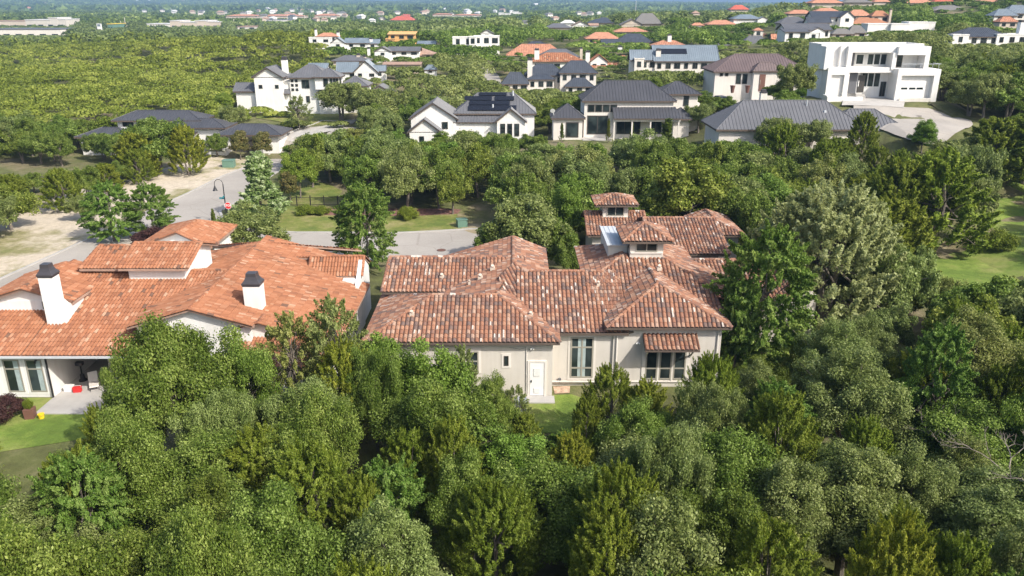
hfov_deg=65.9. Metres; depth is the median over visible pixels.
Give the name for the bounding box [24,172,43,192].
oak tree
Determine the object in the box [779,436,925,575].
oak tree
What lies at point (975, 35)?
villa
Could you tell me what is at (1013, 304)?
oak tree
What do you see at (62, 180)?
oak tree
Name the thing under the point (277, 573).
oak tree
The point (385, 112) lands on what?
oak tree
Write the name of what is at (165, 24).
shop building
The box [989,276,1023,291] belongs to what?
cedar tree
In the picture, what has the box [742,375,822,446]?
elm tree
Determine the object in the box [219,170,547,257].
kerb
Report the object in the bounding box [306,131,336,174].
oak tree
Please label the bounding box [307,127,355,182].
oak tree
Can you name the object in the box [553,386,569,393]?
gravel bed
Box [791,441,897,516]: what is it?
oak tree
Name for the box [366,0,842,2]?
sky
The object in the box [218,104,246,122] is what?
oak tree
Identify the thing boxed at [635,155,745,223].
oak tree
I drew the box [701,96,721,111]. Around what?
oak tree
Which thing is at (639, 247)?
window
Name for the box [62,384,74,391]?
storage box
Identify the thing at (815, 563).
oak tree
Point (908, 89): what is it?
garage door
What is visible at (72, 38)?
scrub wood
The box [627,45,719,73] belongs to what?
modern house
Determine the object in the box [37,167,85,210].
cedar tree
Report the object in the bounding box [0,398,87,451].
lawn
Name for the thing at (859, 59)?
window
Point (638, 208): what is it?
oak tree
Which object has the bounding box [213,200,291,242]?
oak tree
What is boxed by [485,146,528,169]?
oak tree
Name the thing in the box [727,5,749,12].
villa
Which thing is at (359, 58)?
villa
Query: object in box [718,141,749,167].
oak tree
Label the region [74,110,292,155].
villa
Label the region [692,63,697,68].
window
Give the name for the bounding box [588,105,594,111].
window
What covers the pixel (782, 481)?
oak tree
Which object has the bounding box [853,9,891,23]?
villa
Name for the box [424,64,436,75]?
pavilion
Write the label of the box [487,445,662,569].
oak tree
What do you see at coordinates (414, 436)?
cedar tree
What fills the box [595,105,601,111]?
window
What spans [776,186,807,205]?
cedar tree
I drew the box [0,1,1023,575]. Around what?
ground
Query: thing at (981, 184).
oak tree
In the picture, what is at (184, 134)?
cedar tree
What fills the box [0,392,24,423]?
shrub
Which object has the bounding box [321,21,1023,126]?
distant woods
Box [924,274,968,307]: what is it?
oak tree
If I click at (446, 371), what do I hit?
leafy tree
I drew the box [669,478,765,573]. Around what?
oak tree
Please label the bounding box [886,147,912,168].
cedar tree
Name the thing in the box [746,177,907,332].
mesquite tree
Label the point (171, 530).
oak tree
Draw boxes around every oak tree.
[0,110,34,135]
[0,122,6,135]
[0,131,33,162]
[0,183,44,230]
[0,194,18,227]
[0,465,17,500]
[0,474,24,507]
[0,491,102,543]
[0,503,11,521]
[0,513,130,575]
[0,514,43,559]
[10,174,36,191]
[12,115,40,156]
[17,126,49,163]
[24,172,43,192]
[34,132,76,165]
[35,120,49,128]
[38,114,79,139]
[38,124,63,160]
[43,169,67,195]
[46,449,70,492]
[60,521,147,558]
[63,194,91,216]
[64,119,95,147]
[72,165,100,192]
[78,401,188,533]
[80,132,109,159]
[93,132,119,160]
[97,353,178,441]
[105,309,251,431]
[105,491,231,575]
[111,160,133,178]
[119,115,190,172]
[120,425,258,530]
[137,496,262,575]
[147,496,270,572]
[157,468,247,525]
[165,383,257,465]
[200,133,228,156]
[204,334,283,425]
[212,476,357,575]
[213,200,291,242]
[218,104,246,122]
[231,562,291,575]
[252,365,352,474]
[256,381,366,504]
[287,135,311,151]
[297,132,326,187]
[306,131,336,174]
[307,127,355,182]
[312,81,357,120]
[324,493,451,575]
[332,137,368,176]
[334,128,364,135]
[341,154,389,206]
[343,82,402,113]
[345,342,403,451]
[354,106,384,128]
[359,123,394,140]
[359,127,410,158]
[363,369,497,477]
[365,107,402,126]
[365,145,412,193]
[368,103,384,108]
[373,113,403,133]
[376,150,436,207]
[379,143,428,204]
[396,96,422,120]
[405,138,418,144]
[406,565,451,575]
[407,141,439,150]
[408,147,428,191]
[419,145,464,208]
[420,95,446,105]
[423,443,511,567]
[433,139,447,145]
[436,169,473,213]
[441,146,474,178]
[446,130,498,153]
[453,130,481,136]
[459,141,496,197]
[465,368,520,440]
[473,223,504,245]
[477,133,510,154]
[478,192,572,247]
[482,170,551,213]
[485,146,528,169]
[486,150,548,191]
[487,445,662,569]
[498,133,507,138]
[501,154,555,216]
[505,134,520,150]
[516,134,530,148]
[520,96,541,110]
[523,135,547,148]
[523,143,561,166]
[534,98,562,124]
[534,106,552,133]
[544,171,606,230]
[545,149,571,186]
[546,222,579,268]
[553,153,614,204]
[560,96,577,106]
[562,216,585,231]
[563,142,615,174]
[571,98,580,110]
[574,204,599,232]
[583,427,658,493]
[586,141,608,156]
[591,393,676,459]
[591,489,731,575]
[604,166,648,196]
[607,128,668,168]
[622,415,717,531]
[628,204,659,215]
[629,138,675,168]
[634,149,684,198]
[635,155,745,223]
[646,76,662,86]
[648,135,680,143]
[663,136,695,160]
[664,423,793,563]
[667,137,696,155]
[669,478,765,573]
[670,379,749,450]
[671,560,752,575]
[683,103,716,132]
[692,160,740,208]
[694,139,727,169]
[697,90,712,103]
[698,140,729,150]
[698,172,769,208]
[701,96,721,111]
[712,96,736,109]
[717,185,771,244]
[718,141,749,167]
[720,159,767,179]
[721,138,772,156]
[721,516,827,575]
[736,354,801,400]
[736,357,778,415]
[737,194,776,245]
[741,408,800,455]
[742,455,837,563]
[744,150,775,167]
[747,164,802,201]
[753,115,800,153]
[758,211,776,226]
[762,85,789,99]
[770,88,804,99]
[772,155,801,182]
[775,62,819,92]
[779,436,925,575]
[780,146,826,165]
[784,314,883,387]
[787,337,921,450]
[791,118,834,146]
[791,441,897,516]
[793,153,846,191]
[807,236,870,298]
[818,315,907,377]
[822,150,870,186]
[857,243,942,308]
[864,301,918,347]
[864,436,959,529]
[905,304,1023,399]
[905,395,1023,480]
[917,292,1022,356]
[920,182,947,212]
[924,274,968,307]
[924,290,968,329]
[925,428,999,487]
[926,274,1018,314]
[927,132,992,151]
[927,481,1023,575]
[928,61,964,94]
[929,54,950,67]
[935,64,967,100]
[935,456,1023,524]
[943,66,990,89]
[944,78,987,115]
[944,173,1001,233]
[951,144,1010,192]
[954,69,986,104]
[957,51,994,68]
[961,519,1023,575]
[964,71,1016,118]
[966,58,1003,72]
[967,361,1023,417]
[972,286,1023,329]
[978,70,1023,117]
[993,102,1023,112]
[997,55,1019,66]
[998,386,1023,466]
[1009,53,1023,77]
[1017,277,1023,289]
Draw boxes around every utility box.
[222,159,235,167]
[455,217,467,227]
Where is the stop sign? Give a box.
[224,202,230,210]
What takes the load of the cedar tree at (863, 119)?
on the ground at (20, 463)
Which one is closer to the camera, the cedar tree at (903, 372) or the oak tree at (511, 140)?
the cedar tree at (903, 372)
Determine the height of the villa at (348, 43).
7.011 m
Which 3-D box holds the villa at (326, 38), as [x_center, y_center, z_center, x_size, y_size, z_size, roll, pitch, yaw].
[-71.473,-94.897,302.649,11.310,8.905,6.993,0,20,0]
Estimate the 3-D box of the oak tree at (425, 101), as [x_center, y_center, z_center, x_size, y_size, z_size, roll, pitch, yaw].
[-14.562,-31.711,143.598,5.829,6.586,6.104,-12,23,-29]
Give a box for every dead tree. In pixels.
[905,406,978,449]
[941,427,1023,485]
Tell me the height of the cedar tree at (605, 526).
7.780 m
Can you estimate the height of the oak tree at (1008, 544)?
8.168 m
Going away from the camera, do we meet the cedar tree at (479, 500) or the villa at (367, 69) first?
the cedar tree at (479, 500)
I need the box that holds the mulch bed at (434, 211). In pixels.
[307,207,460,215]
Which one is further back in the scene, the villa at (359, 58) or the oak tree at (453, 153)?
the villa at (359, 58)
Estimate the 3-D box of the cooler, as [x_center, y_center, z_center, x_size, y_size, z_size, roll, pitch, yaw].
[-29.750,6.884,54.013,0.567,0.462,0.360,-3,20,-8]
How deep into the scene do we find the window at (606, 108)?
127.41 m
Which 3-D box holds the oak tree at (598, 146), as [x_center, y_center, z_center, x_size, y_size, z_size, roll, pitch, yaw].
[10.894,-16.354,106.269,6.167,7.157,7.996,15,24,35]
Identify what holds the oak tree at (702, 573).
on the ground at (20, 463)
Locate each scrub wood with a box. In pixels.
[0,28,329,78]
[0,30,305,46]
[0,57,323,131]
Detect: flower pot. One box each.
[730,85,735,92]
[745,85,749,92]
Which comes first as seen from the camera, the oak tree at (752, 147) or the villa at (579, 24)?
the oak tree at (752, 147)
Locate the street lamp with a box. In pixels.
[213,179,226,214]
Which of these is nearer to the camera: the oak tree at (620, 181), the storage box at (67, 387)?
the storage box at (67, 387)
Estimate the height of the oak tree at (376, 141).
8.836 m
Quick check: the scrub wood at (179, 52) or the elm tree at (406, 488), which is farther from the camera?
the scrub wood at (179, 52)
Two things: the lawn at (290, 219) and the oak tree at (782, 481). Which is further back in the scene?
the lawn at (290, 219)
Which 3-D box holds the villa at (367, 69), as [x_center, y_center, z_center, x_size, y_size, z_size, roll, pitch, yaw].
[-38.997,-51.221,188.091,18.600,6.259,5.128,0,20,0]
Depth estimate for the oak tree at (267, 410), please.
42.41 m
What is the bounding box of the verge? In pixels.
[0,157,245,276]
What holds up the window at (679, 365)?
in the tile roof house at (634, 298)
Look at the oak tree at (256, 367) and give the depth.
44.27 m
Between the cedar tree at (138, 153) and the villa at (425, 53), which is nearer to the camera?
the cedar tree at (138, 153)
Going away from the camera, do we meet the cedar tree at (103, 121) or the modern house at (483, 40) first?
the cedar tree at (103, 121)
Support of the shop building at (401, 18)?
on the ground at (20, 463)
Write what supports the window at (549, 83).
in the villa at (573, 76)
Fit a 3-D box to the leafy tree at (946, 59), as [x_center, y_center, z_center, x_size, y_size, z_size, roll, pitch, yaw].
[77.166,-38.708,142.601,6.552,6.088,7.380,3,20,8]
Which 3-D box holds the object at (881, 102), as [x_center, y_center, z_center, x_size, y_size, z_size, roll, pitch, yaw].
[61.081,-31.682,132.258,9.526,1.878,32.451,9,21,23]
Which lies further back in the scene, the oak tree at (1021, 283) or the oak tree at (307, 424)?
the oak tree at (1021, 283)
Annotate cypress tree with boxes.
[210,208,215,220]
[558,122,564,141]
[605,118,611,141]
[661,118,673,140]
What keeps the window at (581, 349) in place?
in the tile roof house at (634, 298)
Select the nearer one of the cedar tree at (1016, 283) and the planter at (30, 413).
the planter at (30, 413)
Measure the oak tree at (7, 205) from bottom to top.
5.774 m
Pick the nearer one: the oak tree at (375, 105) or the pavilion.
the oak tree at (375, 105)
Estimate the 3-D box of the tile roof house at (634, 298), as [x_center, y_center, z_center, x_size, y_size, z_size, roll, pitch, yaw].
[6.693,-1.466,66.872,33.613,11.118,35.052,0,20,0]
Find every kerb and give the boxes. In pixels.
[0,119,355,279]
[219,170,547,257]
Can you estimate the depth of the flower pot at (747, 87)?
142.62 m
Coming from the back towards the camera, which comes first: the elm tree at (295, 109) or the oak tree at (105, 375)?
the elm tree at (295, 109)
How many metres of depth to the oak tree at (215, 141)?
132.86 m
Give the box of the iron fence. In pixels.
[264,195,342,206]
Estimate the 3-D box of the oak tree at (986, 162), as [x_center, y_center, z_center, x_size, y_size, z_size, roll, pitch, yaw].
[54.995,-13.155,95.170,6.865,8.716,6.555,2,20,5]
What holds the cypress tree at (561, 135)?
on the ground at (20, 463)
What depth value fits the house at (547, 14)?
1306.22 m
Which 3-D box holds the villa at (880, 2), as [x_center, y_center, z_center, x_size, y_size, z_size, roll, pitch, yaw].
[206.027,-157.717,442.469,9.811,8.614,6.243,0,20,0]
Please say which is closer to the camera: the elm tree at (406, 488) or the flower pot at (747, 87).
the elm tree at (406, 488)
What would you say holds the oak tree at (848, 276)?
on the ground at (20, 463)
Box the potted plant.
[22,399,33,408]
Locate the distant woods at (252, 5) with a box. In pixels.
[0,0,801,11]
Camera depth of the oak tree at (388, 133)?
119.01 m
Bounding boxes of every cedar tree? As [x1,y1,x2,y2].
[0,129,16,156]
[0,172,33,212]
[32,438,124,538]
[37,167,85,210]
[78,401,117,463]
[89,162,126,191]
[92,117,117,128]
[110,128,163,178]
[122,147,157,183]
[167,123,211,174]
[210,420,308,513]
[257,435,368,566]
[313,335,382,442]
[319,552,400,575]
[323,471,394,544]
[330,132,364,177]
[380,425,436,525]
[417,413,486,544]
[440,473,546,575]
[511,411,545,448]
[535,427,594,525]
[563,501,646,575]
[565,436,600,469]
[566,456,673,575]
[571,393,604,449]
[581,361,634,437]
[622,374,676,434]
[673,349,745,425]
[716,511,824,575]
[735,387,823,497]
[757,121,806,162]
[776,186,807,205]
[781,339,814,392]
[786,177,818,187]
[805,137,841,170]
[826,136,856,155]
[831,413,902,465]
[833,508,943,575]
[839,243,923,313]
[840,218,914,287]
[844,172,879,198]
[845,110,879,159]
[859,497,947,575]
[861,144,890,175]
[865,155,938,247]
[867,163,885,178]
[879,145,1003,256]
[879,190,942,271]
[883,345,955,419]
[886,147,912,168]
[928,529,999,575]
[933,295,980,398]
[960,116,1023,182]
[967,50,990,58]
[968,360,1022,440]
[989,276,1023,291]
[990,114,1023,184]
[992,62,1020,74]
[999,355,1023,441]
[1001,322,1023,359]
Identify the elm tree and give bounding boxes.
[25,446,140,543]
[76,178,141,241]
[124,180,180,231]
[255,310,322,396]
[284,94,314,129]
[300,292,371,394]
[328,181,398,271]
[345,452,435,563]
[451,344,480,391]
[463,399,509,475]
[504,384,531,431]
[544,427,580,456]
[629,568,662,575]
[702,218,819,367]
[719,270,767,369]
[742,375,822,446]
[891,313,981,448]
[993,566,1023,575]
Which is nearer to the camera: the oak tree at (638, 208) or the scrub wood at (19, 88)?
the oak tree at (638, 208)
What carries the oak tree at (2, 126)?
on the ground at (20, 463)
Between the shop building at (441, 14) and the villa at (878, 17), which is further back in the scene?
the shop building at (441, 14)
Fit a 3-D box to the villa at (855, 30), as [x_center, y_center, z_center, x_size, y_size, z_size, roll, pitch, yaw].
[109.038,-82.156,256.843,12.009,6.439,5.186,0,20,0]
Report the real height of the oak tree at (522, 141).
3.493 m
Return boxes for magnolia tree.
[228,129,249,158]
[231,150,292,216]
[250,130,272,153]
[277,171,300,199]
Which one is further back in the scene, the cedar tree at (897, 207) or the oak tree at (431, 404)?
the cedar tree at (897, 207)
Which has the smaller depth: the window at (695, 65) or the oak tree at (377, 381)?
the oak tree at (377, 381)
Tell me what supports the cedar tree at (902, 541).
on the ground at (20, 463)
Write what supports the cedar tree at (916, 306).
on the ground at (20, 463)
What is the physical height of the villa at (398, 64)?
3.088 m
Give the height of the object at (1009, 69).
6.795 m
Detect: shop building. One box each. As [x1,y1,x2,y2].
[0,20,25,25]
[0,28,68,34]
[24,17,79,26]
[107,23,125,27]
[147,23,169,26]
[169,20,221,26]
[226,14,259,18]
[237,26,256,28]
[258,14,307,17]
[266,19,295,20]
[314,14,340,17]
[391,16,414,20]
[432,13,451,16]
[452,14,481,16]
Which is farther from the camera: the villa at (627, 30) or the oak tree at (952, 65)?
the villa at (627, 30)
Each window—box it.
[0,359,28,393]
[3,34,57,34]
[22,359,50,393]
[122,122,133,126]
[301,80,309,87]
[323,78,327,86]
[442,122,447,128]
[465,349,480,372]
[492,38,497,42]
[500,124,504,133]
[501,354,510,367]
[507,124,511,134]
[514,124,518,135]
[539,81,543,86]
[547,81,552,86]
[566,122,578,136]
[567,336,595,379]
[587,116,607,133]
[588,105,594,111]
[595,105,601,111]
[603,105,609,111]
[607,207,623,215]
[616,122,640,133]
[636,244,657,251]
[645,352,658,379]
[649,122,661,133]
[650,62,654,67]
[658,352,672,379]
[666,63,670,68]
[672,352,686,379]
[674,63,679,68]
[683,96,688,105]
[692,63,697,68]
[735,74,740,83]
[742,74,747,83]
[854,54,864,64]
[861,73,881,87]
[866,53,887,65]
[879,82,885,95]
[896,55,902,66]
[980,38,986,42]
[1009,37,1014,42]
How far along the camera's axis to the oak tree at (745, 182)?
83.95 m
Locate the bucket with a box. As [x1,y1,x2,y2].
[37,412,44,418]
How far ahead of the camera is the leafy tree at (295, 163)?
105.28 m
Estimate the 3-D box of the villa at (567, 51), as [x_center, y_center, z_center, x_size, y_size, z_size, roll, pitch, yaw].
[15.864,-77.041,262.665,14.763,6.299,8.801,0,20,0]
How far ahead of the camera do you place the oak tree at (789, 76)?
120.78 m
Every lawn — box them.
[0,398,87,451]
[228,180,461,231]
[256,113,347,124]
[511,394,589,432]
[718,291,843,383]
[929,179,1023,286]
[930,101,966,114]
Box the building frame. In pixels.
[385,31,417,43]
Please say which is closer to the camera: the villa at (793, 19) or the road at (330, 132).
the road at (330, 132)
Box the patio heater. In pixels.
[75,361,87,381]
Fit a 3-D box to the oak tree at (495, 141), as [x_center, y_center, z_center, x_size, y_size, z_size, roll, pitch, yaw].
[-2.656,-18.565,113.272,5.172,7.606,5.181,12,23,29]
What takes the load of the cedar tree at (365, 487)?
on the ground at (20, 463)
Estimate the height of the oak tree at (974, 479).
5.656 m
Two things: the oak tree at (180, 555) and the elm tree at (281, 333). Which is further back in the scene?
the elm tree at (281, 333)
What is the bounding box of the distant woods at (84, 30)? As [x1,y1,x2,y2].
[0,0,1008,45]
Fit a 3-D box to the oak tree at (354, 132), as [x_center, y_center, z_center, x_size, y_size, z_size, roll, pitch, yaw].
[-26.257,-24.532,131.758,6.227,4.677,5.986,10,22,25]
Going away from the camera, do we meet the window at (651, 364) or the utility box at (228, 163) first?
the window at (651, 364)
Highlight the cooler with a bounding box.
[72,385,81,392]
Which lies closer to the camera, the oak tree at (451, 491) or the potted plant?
the oak tree at (451, 491)
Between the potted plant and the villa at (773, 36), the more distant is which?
the villa at (773, 36)
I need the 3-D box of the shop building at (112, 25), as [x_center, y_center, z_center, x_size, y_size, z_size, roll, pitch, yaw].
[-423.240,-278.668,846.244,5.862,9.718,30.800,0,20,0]
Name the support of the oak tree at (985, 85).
on the ground at (20, 463)
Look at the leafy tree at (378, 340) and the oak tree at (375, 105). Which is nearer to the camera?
the leafy tree at (378, 340)
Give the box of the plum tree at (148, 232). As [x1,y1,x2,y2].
[128,224,166,243]
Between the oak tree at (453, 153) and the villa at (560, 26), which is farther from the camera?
the villa at (560, 26)
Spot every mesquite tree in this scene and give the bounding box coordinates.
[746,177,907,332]
[765,201,828,294]
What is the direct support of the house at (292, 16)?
on the ground at (20, 463)
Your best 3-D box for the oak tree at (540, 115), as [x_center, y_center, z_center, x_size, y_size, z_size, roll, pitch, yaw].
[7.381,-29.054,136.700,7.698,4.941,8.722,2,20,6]
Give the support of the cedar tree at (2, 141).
on the ground at (20, 463)
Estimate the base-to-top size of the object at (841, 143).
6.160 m
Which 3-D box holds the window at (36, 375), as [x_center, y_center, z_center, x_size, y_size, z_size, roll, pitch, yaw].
[-31.840,5.872,52.841,1.430,2.710,0.100,0,20,0]
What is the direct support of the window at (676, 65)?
in the modern house at (696, 58)
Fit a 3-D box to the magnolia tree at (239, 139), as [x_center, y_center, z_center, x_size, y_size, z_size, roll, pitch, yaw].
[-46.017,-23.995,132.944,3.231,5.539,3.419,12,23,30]
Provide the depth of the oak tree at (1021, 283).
59.42 m
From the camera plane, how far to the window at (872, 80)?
125.54 m
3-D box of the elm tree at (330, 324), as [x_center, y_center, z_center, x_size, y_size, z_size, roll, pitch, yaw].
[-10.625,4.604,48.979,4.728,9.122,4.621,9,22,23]
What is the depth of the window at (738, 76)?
147.11 m
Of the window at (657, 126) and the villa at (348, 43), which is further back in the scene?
the villa at (348, 43)
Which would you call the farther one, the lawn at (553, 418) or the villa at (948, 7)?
the villa at (948, 7)
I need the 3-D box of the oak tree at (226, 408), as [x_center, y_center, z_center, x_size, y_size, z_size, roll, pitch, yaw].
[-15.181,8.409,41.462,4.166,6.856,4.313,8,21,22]
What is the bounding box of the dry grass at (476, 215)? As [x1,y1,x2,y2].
[457,201,495,233]
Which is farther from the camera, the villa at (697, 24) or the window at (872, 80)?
the villa at (697, 24)
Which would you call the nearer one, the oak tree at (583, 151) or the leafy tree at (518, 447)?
the leafy tree at (518, 447)
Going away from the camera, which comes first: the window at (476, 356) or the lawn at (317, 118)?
the window at (476, 356)
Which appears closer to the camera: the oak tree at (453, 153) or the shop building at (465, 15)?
the oak tree at (453, 153)
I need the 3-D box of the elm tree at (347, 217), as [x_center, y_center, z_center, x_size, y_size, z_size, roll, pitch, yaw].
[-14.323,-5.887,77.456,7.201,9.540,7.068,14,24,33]
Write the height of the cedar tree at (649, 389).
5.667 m
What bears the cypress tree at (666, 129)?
on the ground at (20, 463)
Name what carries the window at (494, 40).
in the modern house at (483, 40)
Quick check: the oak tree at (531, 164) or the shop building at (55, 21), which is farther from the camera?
the shop building at (55, 21)
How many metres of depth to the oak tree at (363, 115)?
135.55 m
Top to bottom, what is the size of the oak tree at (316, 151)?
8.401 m
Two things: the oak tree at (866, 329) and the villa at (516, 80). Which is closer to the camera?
the oak tree at (866, 329)
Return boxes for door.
[231,138,254,152]
[530,363,543,394]
[758,74,765,90]
[856,75,865,92]
[898,81,923,99]
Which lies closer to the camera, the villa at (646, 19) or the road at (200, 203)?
the road at (200, 203)
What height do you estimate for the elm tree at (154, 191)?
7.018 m
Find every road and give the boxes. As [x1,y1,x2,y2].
[0,126,546,287]
[270,127,356,161]
[484,69,500,83]
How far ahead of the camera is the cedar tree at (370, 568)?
28.18 m
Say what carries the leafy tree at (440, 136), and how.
on the ground at (20, 463)
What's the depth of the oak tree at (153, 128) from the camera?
119.07 m
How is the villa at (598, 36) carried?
on the ground at (20, 463)
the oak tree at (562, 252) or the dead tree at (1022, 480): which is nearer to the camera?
the dead tree at (1022, 480)
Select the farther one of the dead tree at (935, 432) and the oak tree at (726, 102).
the oak tree at (726, 102)
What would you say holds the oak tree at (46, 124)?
on the ground at (20, 463)
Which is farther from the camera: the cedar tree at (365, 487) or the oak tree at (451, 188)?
the oak tree at (451, 188)
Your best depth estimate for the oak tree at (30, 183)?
106.23 m
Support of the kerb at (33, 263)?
on the road at (200, 203)
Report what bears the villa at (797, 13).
on the ground at (20, 463)
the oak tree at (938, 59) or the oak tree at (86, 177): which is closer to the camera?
the oak tree at (86, 177)
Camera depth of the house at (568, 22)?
467.05 m
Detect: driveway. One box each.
[286,120,355,141]
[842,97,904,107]
[854,105,972,143]
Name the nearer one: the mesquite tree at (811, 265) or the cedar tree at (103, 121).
the mesquite tree at (811, 265)
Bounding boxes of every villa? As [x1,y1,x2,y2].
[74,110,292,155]
[233,56,395,113]
[308,28,340,48]
[308,59,386,81]
[330,37,380,50]
[331,53,372,64]
[367,46,421,62]
[382,62,422,72]
[407,91,536,142]
[417,41,436,44]
[420,48,435,56]
[480,30,493,34]
[501,72,528,89]
[506,44,556,55]
[524,58,597,91]
[527,41,544,43]
[532,48,618,67]
[539,47,582,58]
[547,23,571,29]
[549,80,701,140]
[570,21,598,26]
[583,32,617,42]
[586,17,613,24]
[600,33,653,45]
[614,27,647,33]
[617,34,684,55]
[618,13,662,26]
[689,23,704,26]
[701,89,897,148]
[702,53,807,100]
[703,20,735,25]
[718,35,763,45]
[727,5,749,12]
[728,14,767,23]
[751,28,766,36]
[769,34,776,38]
[774,16,803,32]
[776,23,832,41]
[785,10,808,15]
[803,11,854,26]
[805,0,842,7]
[813,8,868,18]
[830,25,866,36]
[840,0,873,6]
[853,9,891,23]
[871,0,890,4]
[907,0,930,4]
[930,5,961,11]
[948,20,1023,48]
[985,5,1023,20]
[992,16,1018,27]
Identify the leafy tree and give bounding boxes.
[214,92,233,106]
[277,147,318,196]
[279,134,312,158]
[358,330,416,419]
[391,128,407,140]
[400,334,475,396]
[422,141,465,156]
[430,131,449,141]
[482,430,550,482]
[546,142,574,164]
[549,169,583,235]
[746,172,793,207]
[794,87,806,95]
[906,119,938,153]
[943,57,955,62]
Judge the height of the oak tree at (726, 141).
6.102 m
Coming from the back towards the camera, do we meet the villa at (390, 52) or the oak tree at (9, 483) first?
the villa at (390, 52)
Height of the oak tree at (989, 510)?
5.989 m
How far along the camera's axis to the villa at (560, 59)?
234.85 m
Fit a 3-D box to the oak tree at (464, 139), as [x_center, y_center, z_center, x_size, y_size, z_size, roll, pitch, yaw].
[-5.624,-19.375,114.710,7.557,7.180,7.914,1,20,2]
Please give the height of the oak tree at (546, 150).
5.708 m
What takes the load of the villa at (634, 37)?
on the ground at (20, 463)
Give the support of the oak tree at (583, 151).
on the ground at (20, 463)
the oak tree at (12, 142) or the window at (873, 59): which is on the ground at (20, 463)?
the oak tree at (12, 142)
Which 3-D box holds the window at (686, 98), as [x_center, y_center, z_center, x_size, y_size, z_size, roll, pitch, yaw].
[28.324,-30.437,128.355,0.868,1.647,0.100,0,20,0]
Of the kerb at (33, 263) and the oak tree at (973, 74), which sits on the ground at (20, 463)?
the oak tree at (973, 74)
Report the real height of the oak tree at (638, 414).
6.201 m
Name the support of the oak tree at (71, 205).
on the verge
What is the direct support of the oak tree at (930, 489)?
on the ground at (20, 463)
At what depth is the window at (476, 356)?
53.37 m
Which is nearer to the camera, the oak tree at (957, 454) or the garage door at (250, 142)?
the oak tree at (957, 454)
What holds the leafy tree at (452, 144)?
on the ground at (20, 463)
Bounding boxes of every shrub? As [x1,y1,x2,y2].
[0,392,24,423]
[294,203,314,215]
[313,205,331,215]
[396,205,418,220]
[982,226,1021,251]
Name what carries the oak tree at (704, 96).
on the ground at (20, 463)
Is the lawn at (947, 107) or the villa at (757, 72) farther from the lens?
the villa at (757, 72)
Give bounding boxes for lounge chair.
[87,370,99,391]
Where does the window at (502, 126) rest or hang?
in the villa at (512, 113)
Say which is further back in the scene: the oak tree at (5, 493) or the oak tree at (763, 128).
the oak tree at (763, 128)
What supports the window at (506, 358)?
in the tile roof house at (634, 298)
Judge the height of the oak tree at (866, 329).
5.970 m
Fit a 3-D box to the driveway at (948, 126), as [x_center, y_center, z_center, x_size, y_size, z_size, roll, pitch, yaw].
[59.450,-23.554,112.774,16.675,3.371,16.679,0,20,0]
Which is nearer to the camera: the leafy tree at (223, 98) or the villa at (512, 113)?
the villa at (512, 113)
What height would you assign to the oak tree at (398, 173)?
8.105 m
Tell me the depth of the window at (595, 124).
128.28 m
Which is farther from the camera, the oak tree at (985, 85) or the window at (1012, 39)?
the window at (1012, 39)
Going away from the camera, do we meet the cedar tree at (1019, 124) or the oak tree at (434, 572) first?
the oak tree at (434, 572)
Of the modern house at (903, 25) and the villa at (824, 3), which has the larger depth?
the villa at (824, 3)
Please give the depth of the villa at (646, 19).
431.29 m
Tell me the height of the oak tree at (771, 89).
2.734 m
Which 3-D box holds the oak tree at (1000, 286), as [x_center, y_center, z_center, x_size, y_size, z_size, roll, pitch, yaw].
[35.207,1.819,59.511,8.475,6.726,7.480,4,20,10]
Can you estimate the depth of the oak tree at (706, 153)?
98.97 m
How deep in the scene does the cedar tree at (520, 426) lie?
45.12 m
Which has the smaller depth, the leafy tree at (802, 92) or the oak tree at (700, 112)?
the oak tree at (700, 112)
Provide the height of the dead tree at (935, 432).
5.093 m
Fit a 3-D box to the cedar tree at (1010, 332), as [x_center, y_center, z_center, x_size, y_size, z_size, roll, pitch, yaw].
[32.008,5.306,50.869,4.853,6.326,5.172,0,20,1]
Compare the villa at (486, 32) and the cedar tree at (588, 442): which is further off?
the villa at (486, 32)
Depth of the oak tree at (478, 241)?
76.57 m
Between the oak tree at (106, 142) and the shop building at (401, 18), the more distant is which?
the shop building at (401, 18)
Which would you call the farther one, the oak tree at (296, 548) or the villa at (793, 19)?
the villa at (793, 19)
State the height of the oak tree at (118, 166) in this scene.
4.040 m
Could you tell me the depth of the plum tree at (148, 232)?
82.97 m
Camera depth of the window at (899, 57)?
124.70 m
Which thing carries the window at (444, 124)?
in the villa at (512, 113)
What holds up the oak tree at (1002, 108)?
on the ground at (20, 463)
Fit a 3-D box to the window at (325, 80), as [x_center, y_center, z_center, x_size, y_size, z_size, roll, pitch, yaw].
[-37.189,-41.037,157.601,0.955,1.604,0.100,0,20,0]
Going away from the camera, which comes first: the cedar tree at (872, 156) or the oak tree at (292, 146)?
the cedar tree at (872, 156)
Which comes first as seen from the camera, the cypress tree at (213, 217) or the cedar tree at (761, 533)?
the cedar tree at (761, 533)
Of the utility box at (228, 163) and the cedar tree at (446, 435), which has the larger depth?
the utility box at (228, 163)
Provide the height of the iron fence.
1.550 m
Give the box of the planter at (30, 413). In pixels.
[22,406,36,419]
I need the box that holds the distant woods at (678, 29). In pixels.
[323,0,1023,68]
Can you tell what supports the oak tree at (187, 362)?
on the ground at (20, 463)
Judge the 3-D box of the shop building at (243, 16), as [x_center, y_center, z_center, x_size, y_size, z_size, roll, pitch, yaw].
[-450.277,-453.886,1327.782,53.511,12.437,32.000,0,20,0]
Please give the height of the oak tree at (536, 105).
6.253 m
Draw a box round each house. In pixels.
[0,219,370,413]
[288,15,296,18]
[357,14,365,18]
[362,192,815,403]
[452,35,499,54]
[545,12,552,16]
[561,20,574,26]
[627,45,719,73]
[807,42,941,101]
[861,21,935,35]

